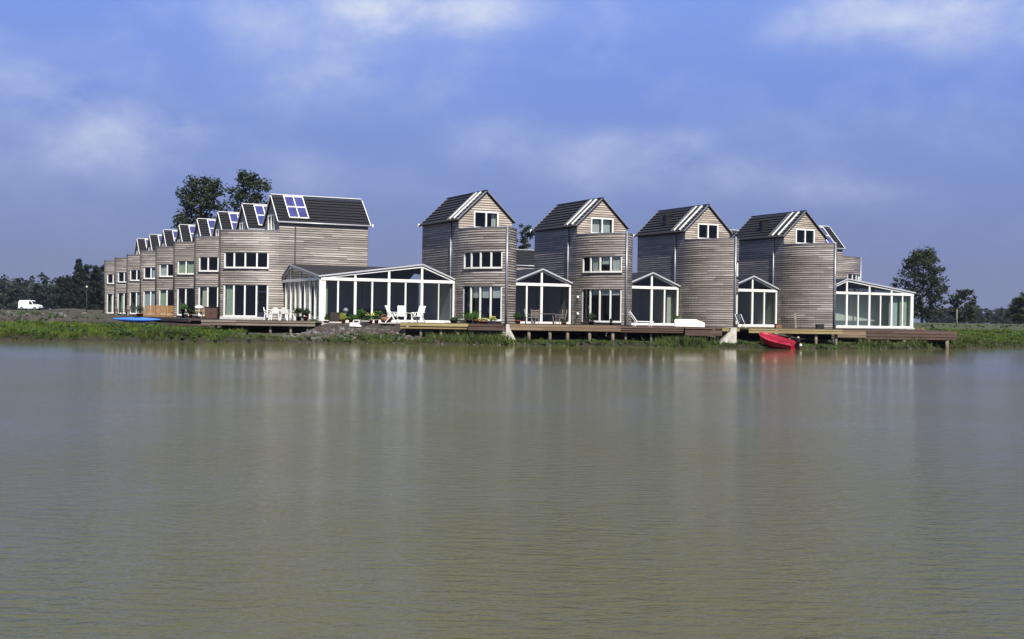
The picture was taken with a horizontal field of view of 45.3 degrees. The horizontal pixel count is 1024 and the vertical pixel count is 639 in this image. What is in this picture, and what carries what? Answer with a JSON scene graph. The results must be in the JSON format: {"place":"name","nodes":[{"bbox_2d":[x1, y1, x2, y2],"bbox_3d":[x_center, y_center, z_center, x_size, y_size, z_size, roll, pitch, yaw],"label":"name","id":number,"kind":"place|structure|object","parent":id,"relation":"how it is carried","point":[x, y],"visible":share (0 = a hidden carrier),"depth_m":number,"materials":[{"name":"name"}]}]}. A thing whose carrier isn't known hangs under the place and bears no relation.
{"place":"outdoors","nodes":[
{"label":"outdoors","id":0,"kind":"place"},
{"bbox_2d":[0,340,1023,638],"bbox_3d":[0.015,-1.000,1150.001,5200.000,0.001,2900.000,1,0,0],"label":"water","id":1,"kind":"structure","parent":0,"point":[224,490],"depth_m":12.24,"materials":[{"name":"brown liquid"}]},
{"bbox_2d":[400,322,469,336],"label":"deck","id":2,"kind":"structure","parent":1,"relation":"in","point":[421,324],"depth_m":76.95,"materials":[{"name":"beige wood"}]},
{"bbox_2d":[397,306,406,322],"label":"reclining chair","id":3,"kind":"object","parent":2,"relation":"on","point":[403,312],"visible":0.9,"depth_m":80.54,"materials":[{"name":"white plastic"}]},
{"bbox_2d":[411,306,425,322],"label":"reclining chair","id":4,"kind":"object","parent":2,"relation":"on","point":[421,312],"visible":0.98,"depth_m":79.40,"materials":[{"name":"white plastic"}]},
{"bbox_2d":[425,320,444,322],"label":"step","id":5,"kind":"object","parent":2,"relation":"on","point":[434,321],"visible":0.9,"depth_m":80.30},
{"bbox_2d":[455,310,480,322],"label":"potted plant","id":6,"kind":"object","parent":2,"relation":"on","point":[470,317],"visible":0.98,"depth_m":79.48,"materials":[{"name":"green plant"}]},
{"bbox_2d":[468,323,503,335],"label":"deck","id":7,"kind":"structure","parent":1,"relation":"in","point":[489,327],"depth_m":76.55,"materials":[{"name":"brown wood"}]},
{"bbox_2d":[478,316,488,323],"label":"potted plant","id":8,"kind":"object","parent":7,"relation":"on","point":[483,320],"visible":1,"depth_m":78.42,"materials":[{"name":"plant"}]},
{"bbox_2d":[510,323,620,341],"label":"deck","id":9,"kind":"structure","parent":1,"relation":"in","point":[550,328],"depth_m":77.15,"materials":[{"name":"brown wood"}]},
{"bbox_2d":[513,312,521,323],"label":"potted plant","id":10,"kind":"object","parent":9,"relation":"on","point":[517,315],"visible":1,"depth_m":82.67,"materials":[{"name":"plant"}]},
{"bbox_2d":[531,309,538,323],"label":"garden chair","id":11,"kind":"object","parent":9,"relation":"on","point":[535,315],"visible":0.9,"depth_m":81.14,"materials":[{"name":"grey wood"}]},
{"bbox_2d":[515,268,572,331],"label":"conservatory","id":12,"kind":"object","parent":9,"relation":"on","point":[550,294],"visible":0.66,"depth_m":91.33,"materials":[{"name":"wood"},{"name":"glass"},{"name":"white paint"}]},
{"bbox_2d":[555,310,566,323],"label":"garden chair","id":13,"kind":"object","parent":9,"relation":"on","point":[561,316],"visible":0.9,"depth_m":82.37,"materials":[{"name":"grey wood"}]},
{"bbox_2d":[587,312,595,324],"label":"potted plant","id":14,"kind":"object","parent":9,"relation":"on","point":[590,316],"visible":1,"depth_m":83.08,"materials":[{"name":"green plant"}]},
{"bbox_2d":[618,325,683,341],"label":"deck","id":15,"kind":"structure","parent":1,"relation":"in","point":[651,330],"depth_m":78.45,"materials":[{"name":"brown wood"}]},
{"bbox_2d":[628,311,653,325],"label":"deck lounger","id":16,"kind":"object","parent":15,"relation":"on","point":[631,315],"visible":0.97,"depth_m":81.34,"materials":[{"name":"white plastic"}]},
{"bbox_2d":[673,326,721,341],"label":"deck","id":17,"kind":"structure","parent":1,"relation":"in","point":[692,331],"depth_m":78.15,"materials":[{"name":"brown wood"}]},
{"bbox_2d":[674,319,704,326],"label":"dinghy","id":18,"kind":"object","parent":17,"relation":"on","point":[689,322],"visible":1,"depth_m":80.16,"materials":[{"name":"white plastic"}]},
{"bbox_2d":[705,326,739,336],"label":"deck","id":19,"kind":"structure","parent":1,"relation":"in","point":[724,330],"depth_m":78.35,"materials":[{"name":"beige wood"}]},
{"bbox_2d":[759,332,800,348],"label":"motorboat","id":20,"kind":"object","parent":1,"relation":"on","point":[772,340],"visible":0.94,"depth_m":75.95,"materials":[{"name":"red plastic"}]},
{"bbox_2d":[733,327,841,345],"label":"deck","id":21,"kind":"structure","parent":1,"relation":"in","point":[790,331],"depth_m":78.15,"materials":[{"name":"beige wood"}]},
{"bbox_2d":[735,314,745,327],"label":"folding chair","id":22,"kind":"object","parent":21,"relation":"on","point":[738,317],"visible":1,"depth_m":86.27,"materials":[{"name":"white fabric"}]},
{"bbox_2d":[806,328,956,348],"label":"deck","id":23,"kind":"structure","parent":1,"relation":"in","point":[897,334],"depth_m":82.00,"materials":[{"name":"brown wood"}]},
{"bbox_2d":[836,330,865,337],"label":"board panel","id":24,"kind":"object","parent":23,"relation":"attached to","point":[852,334],"visible":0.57,"depth_m":81.00,"materials":[{"name":"brown wood"}]},
{"bbox_2d":[835,278,915,329],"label":"conservatory","id":25,"kind":"object","parent":23,"relation":"on","point":[861,304],"visible":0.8,"depth_m":103.83,"materials":[{"name":"glass"},{"name":"white painted wood"}]},
{"bbox_2d":[0,308,1023,348],"bbox_3d":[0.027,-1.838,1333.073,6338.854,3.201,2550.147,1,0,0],"label":"ground","id":26,"kind":"structure","parent":0,"point":[521,335],"depth_m":81.86,"materials":[{"name":"soil"}]},
{"bbox_2d":[18,300,42,309],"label":"parked van","id":27,"kind":"object","parent":26,"relation":"on","point":[26,304],"visible":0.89,"depth_m":224.32,"materials":[{"name":"white paint"}]},
{"bbox_2d":[0,310,89,322],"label":"rubble","id":28,"kind":"object","parent":26,"relation":"on","point":[18,317],"visible":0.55,"depth_m":118.09,"materials":[{"name":"grey stone"}]},
{"bbox_2d":[0,272,103,309],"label":"forest","id":29,"kind":"object","parent":26,"relation":"on","point":[12,293],"visible":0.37,"depth_m":446.94,"materials":[{"name":"green plant"}]},
{"bbox_2d":[47,276,72,308],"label":"leafy tree","id":30,"kind":"object","parent":26,"relation":"on","point":[63,286],"visible":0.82,"depth_m":312.80,"materials":[{"name":"green plant"}]},
{"bbox_2d":[66,258,88,308],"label":"conifer tree","id":31,"kind":"object","parent":26,"relation":"on","point":[77,295],"visible":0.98,"depth_m":289.32,"materials":[{"name":"green plant"}]},
{"bbox_2d":[78,264,103,309],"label":"leafy tree","id":32,"kind":"object","parent":26,"relation":"on","point":[87,273],"visible":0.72,"depth_m":295.40,"materials":[{"name":"green plant"}]},
{"bbox_2d":[89,265,103,309],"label":"conifer tree","id":33,"kind":"object","parent":26,"relation":"on","point":[98,275],"visible":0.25,"depth_m":301.54,"materials":[{"name":"green plant"}]},
{"bbox_2d":[93,265,103,309],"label":"leafy tree","id":34,"kind":"object","parent":26,"relation":"on","point":[101,273],"visible":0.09,"depth_m":307.21,"materials":[{"name":"green plant"}]},
{"bbox_2d":[103,238,147,313],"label":"house","id":35,"kind":"structure","parent":26,"relation":"on","point":[109,269],"depth_m":147.49,"materials":[{"name":"wood siding"},{"name":"roof tiles"},{"name":"glass"}]},
{"bbox_2d":[106,294,113,313],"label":"window","id":36,"kind":"structure","parent":35,"relation":"in","point":[107,294],"depth_m":147.29,"materials":[{"name":"white paint"}]},
{"bbox_2d":[114,234,161,314],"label":"house","id":37,"kind":"structure","parent":26,"relation":"on","point":[120,279],"depth_m":139.23,"materials":[{"name":"wood siding"},{"name":"roof tiles"},{"name":"glass"}]},
{"bbox_2d":[117,293,127,313],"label":"window","id":38,"kind":"structure","parent":37,"relation":"in","point":[118,293],"depth_m":139.01,"materials":[{"name":"white paint"}]},
{"bbox_2d":[55,321,229,327],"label":"deck","id":39,"kind":"structure","parent":26,"relation":"on","point":[191,325],"depth_m":85.31,"materials":[{"name":"brown wood"}]},
{"bbox_2d":[112,317,160,321],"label":"kayak","id":40,"kind":"object","parent":39,"relation":"on","point":[135,319],"visible":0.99,"depth_m":88.30,"materials":[{"name":"blue plastic"}]},
{"bbox_2d":[126,229,176,315],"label":"house","id":41,"kind":"structure","parent":26,"relation":"on","point":[168,237],"depth_m":130.96,"materials":[{"name":"wood siding"},{"name":"roof tiles"},{"name":"glass"}]},
{"bbox_2d":[129,292,138,314],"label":"window","id":42,"kind":"structure","parent":41,"relation":"in","point":[130,292],"depth_m":130.78,"materials":[{"name":"white paint"}]},
{"bbox_2d":[139,224,194,315],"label":"house","id":43,"kind":"structure","parent":26,"relation":"on","point":[185,232],"depth_m":122.68,"materials":[{"name":"wood siding"},{"name":"roof tiles"},{"name":"glass"}]},
{"bbox_2d":[143,291,154,314],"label":"window","id":44,"kind":"structure","parent":43,"relation":"in","point":[150,313],"depth_m":122.49,"materials":[{"name":"white paint"}]},
{"bbox_2d":[143,267,154,279],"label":"window","id":45,"kind":"structure","parent":43,"relation":"in","point":[150,278],"depth_m":122.43,"materials":[{"name":"white paint"}]},
{"bbox_2d":[119,316,219,323],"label":"deck","id":46,"kind":"structure","parent":26,"relation":"on","point":[183,320],"depth_m":90.84,"materials":[{"name":"brown wood"}]},
{"bbox_2d":[135,305,143,316],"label":"potted plant","id":47,"kind":"object","parent":46,"relation":"on","point":[140,309],"visible":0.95,"depth_m":107.81,"materials":[{"name":"plant"}]},
{"bbox_2d":[143,305,173,316],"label":"garden bench","id":48,"kind":"object","parent":46,"relation":"on","point":[161,311],"visible":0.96,"depth_m":103.71,"materials":[{"name":"brown wood"}]},
{"bbox_2d":[180,303,188,317],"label":"potted plant","id":49,"kind":"object","parent":46,"relation":"on","point":[183,308],"visible":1,"depth_m":97.39,"materials":[{"name":"green plant"}]},
{"bbox_2d":[205,307,217,318],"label":"cabinet","id":50,"kind":"object","parent":46,"relation":"on","point":[211,312],"visible":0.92,"depth_m":90.17,"materials":[{"name":"black paint"}]},
{"bbox_2d":[155,218,215,306],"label":"house","id":51,"kind":"structure","parent":26,"relation":"on","point":[164,273],"depth_m":114.43,"materials":[{"name":"wood siding"},{"name":"roof tiles"},{"name":"glass"}]},
{"bbox_2d":[159,290,167,306],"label":"window","id":52,"kind":"structure","parent":51,"relation":"in","point":[159,290],"depth_m":114.18,"materials":[{"name":"white paint"}]},
{"bbox_2d":[158,264,172,277],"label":"window","id":53,"kind":"structure","parent":51,"relation":"in","point":[160,276],"depth_m":114.22,"materials":[{"name":"white paint"}]},
{"bbox_2d":[171,172,230,229],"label":"leafy tree","id":54,"kind":"object","parent":26,"relation":"on","point":[190,201],"visible":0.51,"depth_m":188.56,"materials":[{"name":"green plant"}]},
{"bbox_2d":[172,211,238,317],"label":"house","id":55,"kind":"structure","parent":26,"relation":"on","point":[183,270],"depth_m":106.14,"materials":[{"name":"wood siding"},{"name":"roof tiles"},{"name":"glass"}]},
{"bbox_2d":[177,288,193,315],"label":"window","id":56,"kind":"structure","parent":55,"relation":"in","point":[177,288],"depth_m":106.10,"materials":[{"name":"white paint"}]},
{"bbox_2d":[177,261,193,274],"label":"window","id":57,"kind":"structure","parent":55,"relation":"in","point":[185,273],"depth_m":105.91,"materials":[{"name":"white paint"}]},
{"bbox_2d":[193,203,266,325],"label":"house","id":58,"kind":"structure","parent":26,"relation":"on","point":[206,260],"depth_m":97.89,"materials":[{"name":"wood siding"},{"name":"roof tiles"},{"name":"glass"}]},
{"bbox_2d":[198,286,217,316],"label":"window","id":59,"kind":"structure","parent":58,"relation":"in","point":[199,315],"depth_m":97.66,"materials":[{"name":"white paint"}]},
{"bbox_2d":[199,257,218,272],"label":"window","id":60,"kind":"structure","parent":58,"relation":"in","point":[200,270],"depth_m":97.64,"materials":[{"name":"white paint"}]},
{"bbox_2d":[223,169,271,211],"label":"leafy tree","id":61,"kind":"object","parent":26,"relation":"on","point":[249,183],"visible":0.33,"depth_m":190.82,"materials":[{"name":"green plant"}]},
{"bbox_2d":[201,319,321,332],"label":"deck","id":62,"kind":"structure","parent":26,"relation":"on","point":[243,322],"depth_m":78.55,"materials":[{"name":"brown wood"}]},
{"bbox_2d":[220,316,265,319],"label":"step","id":63,"kind":"object","parent":62,"relation":"on","point":[245,318],"visible":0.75,"depth_m":85.57,"materials":[{"name":"white concrete"}]},
{"bbox_2d":[271,307,279,319],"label":"garden chair","id":64,"kind":"object","parent":62,"relation":"on","point":[274,310],"visible":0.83,"depth_m":82.04,"materials":[{"name":"white plastic"}]},
{"bbox_2d":[280,307,290,319],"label":"garden chair","id":65,"kind":"object","parent":62,"relation":"on","point":[284,310],"visible":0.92,"depth_m":82.04,"materials":[{"name":"white plastic"}]},
{"bbox_2d":[292,308,302,320],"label":"potted plant","id":66,"kind":"object","parent":62,"relation":"on","point":[297,311],"visible":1,"depth_m":80.78,"materials":[{"name":"green plant"}]},
{"bbox_2d":[301,308,310,320],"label":"potted plant","id":67,"kind":"object","parent":62,"relation":"on","point":[305,312],"visible":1,"depth_m":81.09,"materials":[{"name":"plant"}]},
{"bbox_2d":[218,194,373,328],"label":"house","id":68,"kind":"structure","parent":26,"relation":"on","point":[299,229],"depth_m":90.58,"materials":[{"name":"wood siding"},{"name":"roof tiles"},{"name":"glass"}]},
{"bbox_2d":[223,284,267,316],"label":"window","id":69,"kind":"structure","parent":68,"relation":"in","point":[224,294],"depth_m":89.36,"materials":[{"name":"white paint"}]},
{"bbox_2d":[223,252,268,269],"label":"window","id":70,"kind":"structure","parent":68,"relation":"in","point":[262,268],"depth_m":89.33,"materials":[{"name":"white paint"}]},
{"bbox_2d":[257,285,266,316],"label":"door","id":71,"kind":"structure","parent":68,"relation":"in","point":[259,314],"depth_m":89.31,"materials":[{"name":"black glass"}]},
{"bbox_2d":[267,214,274,229],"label":"window","id":72,"kind":"structure","parent":68,"relation":"in","point":[271,215],"depth_m":91.39,"materials":[{"name":"white paint"}]},
{"bbox_2d":[328,312,342,321],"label":"wicker armchair","id":73,"kind":"object","parent":26,"relation":"on","point":[333,316],"visible":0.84,"depth_m":80.30,"materials":[{"name":"wicker"}]},
{"bbox_2d":[339,313,347,322],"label":"potted plant","id":74,"kind":"object","parent":26,"relation":"on","point":[343,317],"visible":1,"depth_m":79.78,"materials":[{"name":"plant"}]},
{"bbox_2d":[352,313,359,322],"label":"potted plant","id":75,"kind":"object","parent":26,"relation":"on","point":[356,317],"visible":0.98,"depth_m":79.68,"materials":[{"name":"green plant"}]},
{"bbox_2d":[357,309,366,322],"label":"potted plant","id":76,"kind":"object","parent":26,"relation":"on","point":[361,313],"visible":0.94,"depth_m":80.22,"materials":[{"name":"plant"}]},
{"bbox_2d":[281,264,455,333],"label":"conservatory","id":77,"kind":"object","parent":26,"relation":"on","point":[319,291],"visible":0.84,"depth_m":88.20,"materials":[{"name":"wood"},{"name":"glass"},{"name":"white paint"}]},
{"bbox_2d":[359,309,386,319],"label":"potted plants","id":78,"kind":"object","parent":77,"relation":"in","point":[368,311],"visible":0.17,"depth_m":85.69,"materials":[{"name":"plant"}]},
{"bbox_2d":[366,313,375,323],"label":"potted plant","id":79,"kind":"object","parent":26,"relation":"on","point":[371,317],"visible":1,"depth_m":79.77,"materials":[{"name":"plant"}]},
{"bbox_2d":[372,310,383,322],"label":"potted plant","id":80,"kind":"object","parent":26,"relation":"on","point":[377,314],"visible":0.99,"depth_m":80.10,"materials":[{"name":"plant"}]},
{"bbox_2d":[380,314,391,322],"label":"potted plant","id":81,"kind":"object","parent":26,"relation":"on","point":[383,319],"visible":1,"depth_m":79.15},
{"bbox_2d":[385,305,400,322],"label":"reclining chair","id":82,"kind":"object","parent":26,"relation":"on","point":[388,310],"visible":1,"depth_m":79.20,"materials":[{"name":"white plastic"}]},
{"bbox_2d":[417,190,516,335],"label":"house","id":83,"kind":"structure","parent":26,"relation":"on","point":[469,242],"depth_m":85.35,"materials":[{"name":"wood"},{"name":"tile"},{"name":"white paint"}]},
{"bbox_2d":[464,286,469,320],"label":"door","id":84,"kind":"structure","parent":83,"relation":"in","point":[464,286],"depth_m":84.31,"materials":[{"name":"black glass"}]},
{"bbox_2d":[463,286,501,321],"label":"window","id":85,"kind":"structure","parent":83,"relation":"in","point":[480,287],"depth_m":83.29,"materials":[{"name":"white paint"}]},
{"bbox_2d":[462,251,502,269],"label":"window","id":86,"kind":"structure","parent":83,"relation":"in","point":[491,252],"depth_m":83.29,"materials":[{"name":"white paint"}]},
{"bbox_2d":[473,211,498,226],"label":"window","id":87,"kind":"structure","parent":83,"relation":"in","point":[485,212],"depth_m":85.89,"materials":[{"name":"white paint"}]},
{"bbox_2d":[506,324,515,339],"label":"concrete buttress","id":88,"kind":"structure","parent":26,"relation":"on","point":[509,331],"depth_m":76.90,"materials":[{"name":"white concrete"}]},
{"bbox_2d":[0,308,1023,348],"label":"grass","id":89,"kind":"structure","parent":26,"relation":"on","point":[74,328],"depth_m":76.43,"materials":[{"name":"green plant"}]},
{"bbox_2d":[516,249,533,269],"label":"house","id":90,"kind":"structure","parent":26,"relation":"on","point":[525,259],"depth_m":160.83,"materials":[{"name":"grey wood"}]},
{"bbox_2d":[517,223,534,250],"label":"leafy tree","id":91,"kind":"object","parent":26,"relation":"on","point":[524,241],"visible":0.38,"depth_m":214.60,"materials":[{"name":"green plant"}]},
{"bbox_2d":[530,197,632,335],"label":"house","id":92,"kind":"structure","parent":26,"relation":"on","point":[585,247],"depth_m":89.53,"materials":[{"name":"wood"},{"name":"tile"},{"name":"white paint"}]},
{"bbox_2d":[583,289,589,321],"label":"door","id":93,"kind":"structure","parent":92,"relation":"in","point":[585,319],"depth_m":88.37,"materials":[{"name":"black glass"}]},
{"bbox_2d":[580,289,621,323],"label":"window","id":94,"kind":"structure","parent":92,"relation":"in","point":[590,297],"depth_m":87.35,"materials":[{"name":"white paint"}]},
{"bbox_2d":[581,256,621,273],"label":"window","id":95,"kind":"structure","parent":92,"relation":"in","point":[600,262],"depth_m":87.39,"materials":[{"name":"white paint"}]},
{"bbox_2d":[590,217,613,232],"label":"window","id":96,"kind":"structure","parent":92,"relation":"in","point":[591,218],"depth_m":89.95,"materials":[{"name":"white paint"}]},
{"bbox_2d":[631,272,680,332],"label":"conservatory","id":97,"kind":"object","parent":26,"relation":"on","point":[655,297],"visible":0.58,"depth_m":94.91,"materials":[{"name":"glass"}]},
{"bbox_2d":[633,204,739,335],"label":"house","id":98,"kind":"structure","parent":26,"relation":"on","point":[692,252],"depth_m":93.08,"materials":[{"name":"wood"},{"name":"tile"},{"name":"white paint"}]},
{"bbox_2d":[697,223,718,238],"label":"window","id":99,"kind":"structure","parent":98,"relation":"in","point":[698,224],"depth_m":94.01,"materials":[{"name":"white paint"}]},
{"bbox_2d":[719,327,736,343],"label":"concrete buttress","id":100,"kind":"structure","parent":26,"relation":"on","point":[730,336],"depth_m":77.90,"materials":[{"name":"white concrete"}]},
{"bbox_2d":[737,275,778,333],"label":"conservatory","id":101,"kind":"object","parent":26,"relation":"on","point":[757,302],"visible":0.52,"depth_m":98.65,"materials":[{"name":"glass"}]},
{"bbox_2d":[732,210,837,335],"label":"house","id":102,"kind":"structure","parent":26,"relation":"on","point":[792,256],"depth_m":97.11,"materials":[{"name":"weathered wood boards"},{"name":"dark roof tile"},{"name":"white paint"}]},
{"bbox_2d":[795,229,814,243],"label":"window","id":103,"kind":"structure","parent":102,"relation":"in","point":[813,230],"depth_m":98.09,"materials":[{"name":"white paint"}]},
{"bbox_2d":[819,226,861,280],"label":"house","id":104,"kind":"structure","parent":26,"relation":"on","point":[849,267],"depth_m":113.42,"materials":[{"name":"paint"}]},
{"bbox_2d":[889,245,956,322],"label":"leafy tree","id":105,"kind":"object","parent":26,"relation":"on","point":[918,258],"visible":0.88,"depth_m":248.60,"materials":[{"name":"green plant"}]},
{"bbox_2d":[948,289,979,323],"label":"leafy tree","id":106,"kind":"object","parent":26,"relation":"on","point":[969,307],"visible":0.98,"depth_m":249.43,"materials":[{"name":"green plant"}]},
{"bbox_2d":[925,306,1023,323],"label":"forest","id":107,"kind":"object","parent":26,"relation":"on","point":[991,317],"visible":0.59,"depth_m":582.87,"materials":[{"name":"green plant"}]},
{"bbox_2d":[1003,291,1023,323],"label":"leafy tree","id":108,"kind":"object","parent":26,"relation":"on","point":[1016,308],"visible":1,"depth_m":259.45,"materials":[{"name":"green plant"}]},
{"bbox_2d":[0,0,1023,323],"label":"sky","id":109,"kind":"structure","parent":0,"point":[897,126],"materials":[{"name":"blue"}]},
{"bbox_2d":[192,327,916,348],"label":"rubble","id":110,"kind":"object","parent":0,"point":[307,333],"visible":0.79,"depth_m":76.63,"materials":[{"name":"grey stone"}]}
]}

